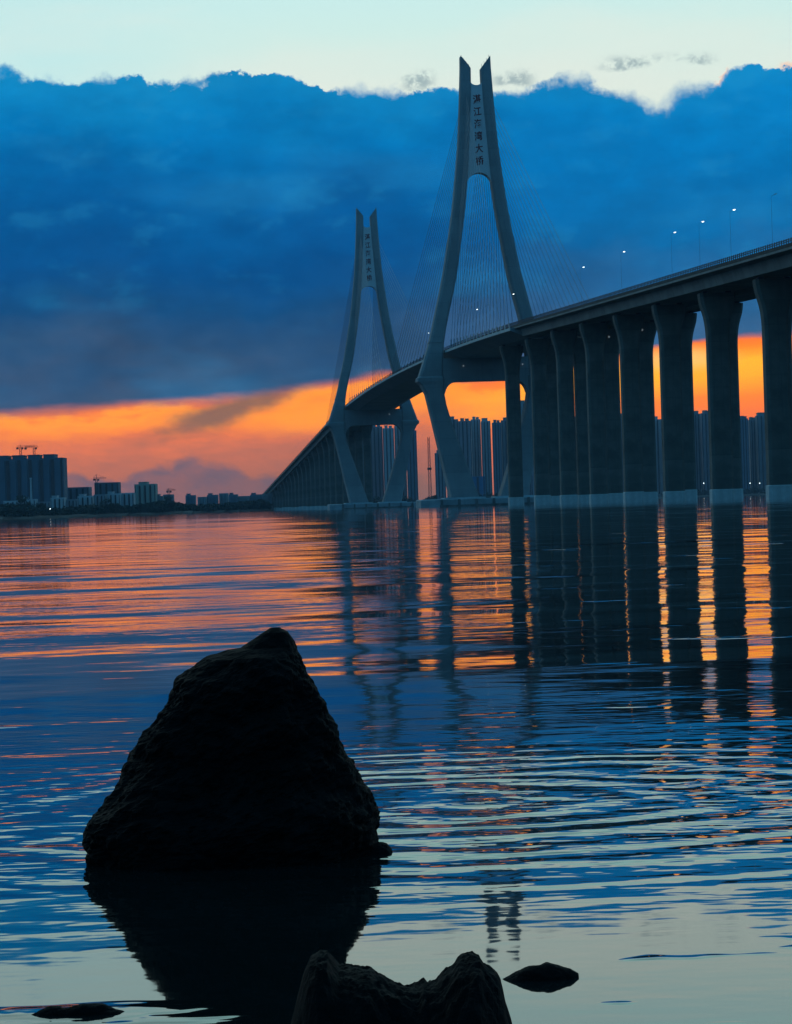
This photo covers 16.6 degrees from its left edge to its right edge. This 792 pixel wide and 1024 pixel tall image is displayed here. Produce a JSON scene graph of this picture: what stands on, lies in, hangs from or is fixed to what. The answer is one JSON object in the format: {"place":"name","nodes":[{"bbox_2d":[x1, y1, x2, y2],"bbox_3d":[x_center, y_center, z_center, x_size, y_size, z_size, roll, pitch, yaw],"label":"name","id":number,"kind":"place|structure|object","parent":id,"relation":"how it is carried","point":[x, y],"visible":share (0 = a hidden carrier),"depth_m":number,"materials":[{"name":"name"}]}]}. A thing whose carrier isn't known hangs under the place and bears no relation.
{"place":"outdoors","nodes":[
{"label":"outdoors","id":0,"kind":"place"},
{"bbox_2d":[93,474,102,494],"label":"tower crane","id":1,"kind":"object","parent":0,"point":[97,481],"visible":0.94,"depth_m":1959.25,"materials":[{"name":"metal"}]},
{"bbox_2d":[166,488,175,501],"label":"tower crane","id":2,"kind":"object","parent":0,"point":[168,491],"visible":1,"depth_m":1959.55,"materials":[{"name":"metal"}]},
{"bbox_2d":[0,493,765,519],"bbox_3d":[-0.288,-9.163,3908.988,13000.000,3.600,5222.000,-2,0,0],"label":"ground","id":3,"kind":"structure","parent":0,"point":[96,515],"depth_m":1866.24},
{"bbox_2d":[3,501,19,504],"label":"building","id":4,"kind":"structure","parent":3,"relation":"on","point":[9,502],"depth_m":1889.97,"materials":[{"name":"grey concrete"}]},
{"bbox_2d":[15,495,32,506],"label":"shore tree","id":5,"kind":"object","parent":3,"relation":"on","point":[21,500],"visible":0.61,"depth_m":1647.81,"materials":[{"name":"green plant"}]},
{"bbox_2d":[20,497,37,507],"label":"building","id":6,"kind":"structure","parent":3,"relation":"on","point":[35,501],"depth_m":1901.97,"materials":[{"name":"grey concrete"}]},
{"bbox_2d":[29,478,32,505],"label":"chimney","id":7,"kind":"object","parent":3,"relation":"on","point":[31,501],"visible":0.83,"depth_m":1759.40,"materials":[{"name":"concrete"}]},
{"bbox_2d":[0,454,67,507],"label":"apartment block","id":8,"kind":"structure","parent":3,"relation":"on","point":[47,473],"depth_m":1929.79,"materials":[{"name":"grey concrete"}]},
{"bbox_2d":[35,503,45,507],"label":"shore tree","id":9,"kind":"object","parent":3,"relation":"on","point":[40,505],"visible":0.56,"depth_m":1689.12,"materials":[{"name":"green plant"}]},
{"bbox_2d":[38,501,50,507],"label":"building","id":10,"kind":"structure","parent":3,"relation":"on","point":[48,503],"depth_m":1913.97,"materials":[{"name":"grey concrete"}]},
{"bbox_2d":[50,495,65,508],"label":"building","id":11,"kind":"structure","parent":3,"relation":"on","point":[56,501],"depth_m":1889.86,"materials":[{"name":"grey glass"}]},
{"bbox_2d":[66,499,78,506],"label":"building","id":12,"kind":"structure","parent":3,"relation":"on","point":[72,502],"depth_m":1901.97,"materials":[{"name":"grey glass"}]},
{"bbox_2d":[68,487,91,498],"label":"office block","id":13,"kind":"structure","parent":3,"relation":"on","point":[74,492],"depth_m":1989.84,"materials":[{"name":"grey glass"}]},
{"bbox_2d":[78,494,93,505],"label":"building","id":14,"kind":"structure","parent":3,"relation":"on","point":[84,499],"depth_m":1913.86,"materials":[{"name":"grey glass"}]},
{"bbox_2d":[94,494,106,505],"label":"building","id":15,"kind":"structure","parent":3,"relation":"on","point":[98,498],"depth_m":1889.85,"materials":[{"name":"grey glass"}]},
{"bbox_2d":[99,498,113,512],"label":"shore tree","id":16,"kind":"object","parent":3,"relation":"on","point":[106,504],"visible":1,"depth_m":1798.70,"materials":[{"name":"green plant"}]},
{"bbox_2d":[94,482,120,494],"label":"unfinished block","id":17,"kind":"structure","parent":3,"relation":"on","point":[107,487],"depth_m":1969.83,"materials":[{"name":"grey concrete"}]},
{"bbox_2d":[107,492,121,505],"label":"building","id":18,"kind":"structure","parent":3,"relation":"on","point":[115,498],"depth_m":1901.85,"materials":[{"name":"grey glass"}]},
{"bbox_2d":[110,503,119,511],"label":"shore tree","id":19,"kind":"object","parent":3,"relation":"on","point":[116,507],"visible":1,"depth_m":1809.15,"materials":[{"name":"green plant"}]},
{"bbox_2d":[121,493,135,506],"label":"building","id":20,"kind":"structure","parent":3,"relation":"on","point":[128,499],"depth_m":1913.85,"materials":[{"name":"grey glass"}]},
{"bbox_2d":[0,500,273,516],"bbox_3d":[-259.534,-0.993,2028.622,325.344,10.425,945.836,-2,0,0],"label":"shore trees","id":21,"kind":"object","parent":3,"relation":"on","point":[19,510],"visible":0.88,"depth_m":1859.36,"materials":[{"name":"black plant"}]},
{"bbox_2d":[137,503,144,513],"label":"shore tree","id":22,"kind":"object","parent":3,"relation":"on","point":[140,506],"visible":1,"depth_m":1879.63,"materials":[{"name":"green plant"}]},
{"bbox_2d":[134,482,157,503],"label":"hotel block","id":23,"kind":"structure","parent":3,"relation":"on","point":[145,492],"depth_m":2009.84,"materials":[{"name":"grey concrete"}]},
{"bbox_2d":[157,494,164,500],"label":"building","id":24,"kind":"structure","parent":3,"relation":"on","point":[159,497],"depth_m":2022.67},
{"bbox_2d":[163,494,173,501],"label":"building","id":25,"kind":"structure","parent":3,"relation":"on","point":[170,495],"depth_m":2057.93,"materials":[{"name":"grey concrete"}]},
{"bbox_2d":[164,496,175,511],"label":"shore tree","id":26,"kind":"object","parent":3,"relation":"on","point":[171,503],"visible":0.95,"depth_m":1977.99,"materials":[{"name":"green plant"}]},
{"bbox_2d":[185,494,195,503],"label":"building","id":27,"kind":"structure","parent":3,"relation":"on","point":[190,498],"depth_m":2443.96,"materials":[{"name":"grey concrete"}]},
{"bbox_2d":[197,497,206,504],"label":"building","id":28,"kind":"structure","parent":3,"relation":"on","point":[202,500],"depth_m":2419.19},
{"bbox_2d":[207,493,218,503],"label":"building","id":29,"kind":"structure","parent":3,"relation":"on","point":[211,498],"depth_m":2431.96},
{"bbox_2d":[219,493,228,503],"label":"building","id":30,"kind":"structure","parent":3,"relation":"on","point":[223,497],"depth_m":2443.96,"materials":[{"name":"grey concrete"}]},
{"bbox_2d":[229,493,237,502],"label":"building","id":31,"kind":"structure","parent":3,"relation":"on","point":[233,497],"depth_m":2419.96,"materials":[{"name":"grey concrete"}]},
{"bbox_2d":[238,496,249,501],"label":"building","id":32,"kind":"structure","parent":3,"relation":"on","point":[243,498],"depth_m":2431.97,"materials":[{"name":"grey concrete"}]},
{"bbox_2d":[250,493,261,500],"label":"building","id":33,"kind":"structure","parent":3,"relation":"on","point":[255,496],"depth_m":2443.96,"materials":[{"name":"grey concrete"}]},
{"bbox_2d":[262,493,272,509],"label":"building","id":34,"kind":"structure","parent":3,"relation":"on","point":[268,497],"depth_m":2427.92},
{"bbox_2d":[371,425,383,498],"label":"apartment tower","id":35,"kind":"structure","parent":3,"relation":"on","point":[377,462],"depth_m":3396.66,"materials":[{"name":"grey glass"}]},
{"bbox_2d":[382,425,394,492],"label":"apartment tower","id":36,"kind":"structure","parent":3,"relation":"on","point":[388,449],"depth_m":3373.68,"materials":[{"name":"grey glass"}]},
{"bbox_2d":[394,426,406,497],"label":"apartment tower","id":37,"kind":"structure","parent":3,"relation":"on","point":[396,434],"depth_m":3410.67,"materials":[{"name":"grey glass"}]},
{"bbox_2d":[407,430,418,501],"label":"apartment tower","id":38,"kind":"structure","parent":3,"relation":"on","point":[412,474],"depth_m":3387.68,"materials":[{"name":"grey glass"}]},
{"bbox_2d":[427,437,440,499],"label":"lattice mast","id":39,"kind":"object","parent":3,"relation":"on","point":[428,468],"visible":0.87,"depth_m":2898.53,"materials":[{"name":"metal"}]},
{"bbox_2d":[435,450,445,497],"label":"apartment tower","id":40,"kind":"structure","parent":3,"relation":"on","point":[440,485],"depth_m":3364.75,"materials":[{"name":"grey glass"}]},
{"bbox_2d":[447,416,458,497],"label":"apartment tower","id":41,"kind":"structure","parent":3,"relation":"on","point":[454,423],"depth_m":3401.64,"materials":[{"name":"grey concrete"}]},
{"bbox_2d":[458,418,472,476],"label":"apartment tower","id":42,"kind":"structure","parent":3,"relation":"on","point":[464,432],"depth_m":3378.66,"materials":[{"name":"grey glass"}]},
{"bbox_2d":[448,476,485,497],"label":"harbour shed","id":43,"kind":"structure","parent":3,"relation":"on","point":[479,482],"depth_m":3249.81,"materials":[{"name":"blue metal"}]},
{"bbox_2d":[471,417,481,476],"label":"apartment tower","id":44,"kind":"structure","parent":3,"relation":"on","point":[476,448],"depth_m":3415.66,"materials":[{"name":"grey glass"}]},
{"bbox_2d":[481,418,492,495],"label":"apartment tower","id":45,"kind":"structure","parent":3,"relation":"on","point":[486,448],"depth_m":3392.68,"materials":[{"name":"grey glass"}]},
{"bbox_2d":[492,420,502,494],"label":"apartment tower","id":46,"kind":"structure","parent":3,"relation":"on","point":[497,453],"depth_m":3369.68,"materials":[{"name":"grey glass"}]},
{"bbox_2d":[501,417,507,475],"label":"apartment tower","id":47,"kind":"structure","parent":3,"relation":"on","point":[504,442],"depth_m":3406.68,"materials":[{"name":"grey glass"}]},
{"bbox_2d":[520,400,530,494],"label":"apartment tower","id":48,"kind":"structure","parent":3,"relation":"on","point":[522,403],"depth_m":3383.60,"materials":[{"name":"grey glass"}]},
{"bbox_2d":[531,466,533,494],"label":"apartment tower","id":49,"kind":"structure","parent":3,"relation":"on","point":[532,485],"depth_m":3359.35,"materials":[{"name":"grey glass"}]},
{"bbox_2d":[373,486,765,502],"bbox_3d":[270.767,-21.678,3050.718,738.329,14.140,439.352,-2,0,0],"label":"shore trees","id":50,"kind":"object","parent":3,"relation":"on","point":[754,490],"visible":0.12,"depth_m":3177.68,"materials":[{"name":"green plant"}]},
{"bbox_2d":[621,419,623,491],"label":"apartment tower","id":51,"kind":"structure","parent":3,"relation":"on","point":[622,452],"depth_m":3401.27,"materials":[{"name":"grey glass"}]},
{"bbox_2d":[655,416,662,496],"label":"apartment tower","id":52,"kind":"structure","parent":3,"relation":"on","point":[658,435],"depth_m":3415.36,"materials":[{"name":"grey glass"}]},
{"bbox_2d":[694,411,701,494],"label":"apartment tower","id":53,"kind":"structure","parent":3,"relation":"on","point":[698,451],"depth_m":3407.10,"materials":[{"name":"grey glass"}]},
{"bbox_2d":[700,410,709,494],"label":"apartment tower","id":54,"kind":"structure","parent":3,"relation":"on","point":[704,438],"depth_m":3384.74,"materials":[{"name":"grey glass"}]},
{"bbox_2d":[740,416,749,489],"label":"apartment tower","id":55,"kind":"structure","parent":3,"relation":"on","point":[745,452],"depth_m":3375.28,"materials":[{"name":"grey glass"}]},
{"bbox_2d":[748,417,756,493],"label":"apartment tower","id":56,"kind":"structure","parent":3,"relation":"on","point":[752,452],"depth_m":3412.74,"materials":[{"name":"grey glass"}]},
{"bbox_2d":[755,412,766,492],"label":"apartment tower","id":57,"kind":"structure","parent":3,"relation":"on","point":[760,446],"depth_m":3389.73,"materials":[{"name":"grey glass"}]},
{"bbox_2d":[0,495,791,1023],"bbox_3d":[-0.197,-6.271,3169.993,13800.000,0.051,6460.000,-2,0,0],"label":"water","id":58,"kind":"structure","parent":0,"point":[564,735],"depth_m":11.18,"materials":[{"name":"blue liquid"}]},
{"bbox_2d":[32,1003,124,1016],"bbox_3d":[-0.608,1.010,5.462,0.260,0.044,0.070,-2,0,0],"label":"shore rock","id":59,"kind":"object","parent":58,"relation":"in","point":[85,1009],"visible":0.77,"depth_m":5.45,"materials":[{"name":"black stone"}]},
{"bbox_2d":[82,627,380,870],"bbox_3d":[-0.482,0.815,8.010,0.867,0.942,0.866,-2,0,0],"label":"shore rock","id":60,"kind":"object","parent":58,"relation":"in","point":[238,758],"visible":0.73,"depth_m":7.73,"materials":[{"name":"black stone"}]},
{"bbox_2d":[370,842,392,854],"bbox_3d":[-0.057,1.005,7.852,0.115,0.103,0.140,-2,0,0],"label":"shore rock","id":61,"kind":"object","parent":58,"relation":"in","point":[380,848],"visible":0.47,"depth_m":7.82,"materials":[{"name":"black stone"}]},
{"bbox_2d":[291,950,511,1023],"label":"shore rock","id":62,"kind":"object","parent":58,"relation":"in","point":[465,988],"visible":1,"depth_m":5.01,"materials":[{"name":"black stone"}]},
{"bbox_2d":[263,55,791,510],"bbox_3d":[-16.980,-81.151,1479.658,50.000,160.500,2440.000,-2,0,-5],"label":"cable stayed bridge","id":63,"kind":"structure","parent":58,"relation":"on","point":[589,343],"depth_m":785.40,"materials":[{"name":"concrete"}]},
{"bbox_2d":[503,962,578,981],"bbox_3d":[0.284,0.986,5.702,0.199,0.079,0.110,-2,0,0],"label":"shore rock","id":64,"kind":"object","parent":58,"relation":"in","point":[546,971],"visible":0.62,"depth_m":5.68,"materials":[{"name":"black stone"}]},
{"bbox_2d":[0,0,791,504],"label":"sky","id":65,"kind":"structure","parent":0,"point":[183,183],"materials":[{"name":"blue"}]}
]}

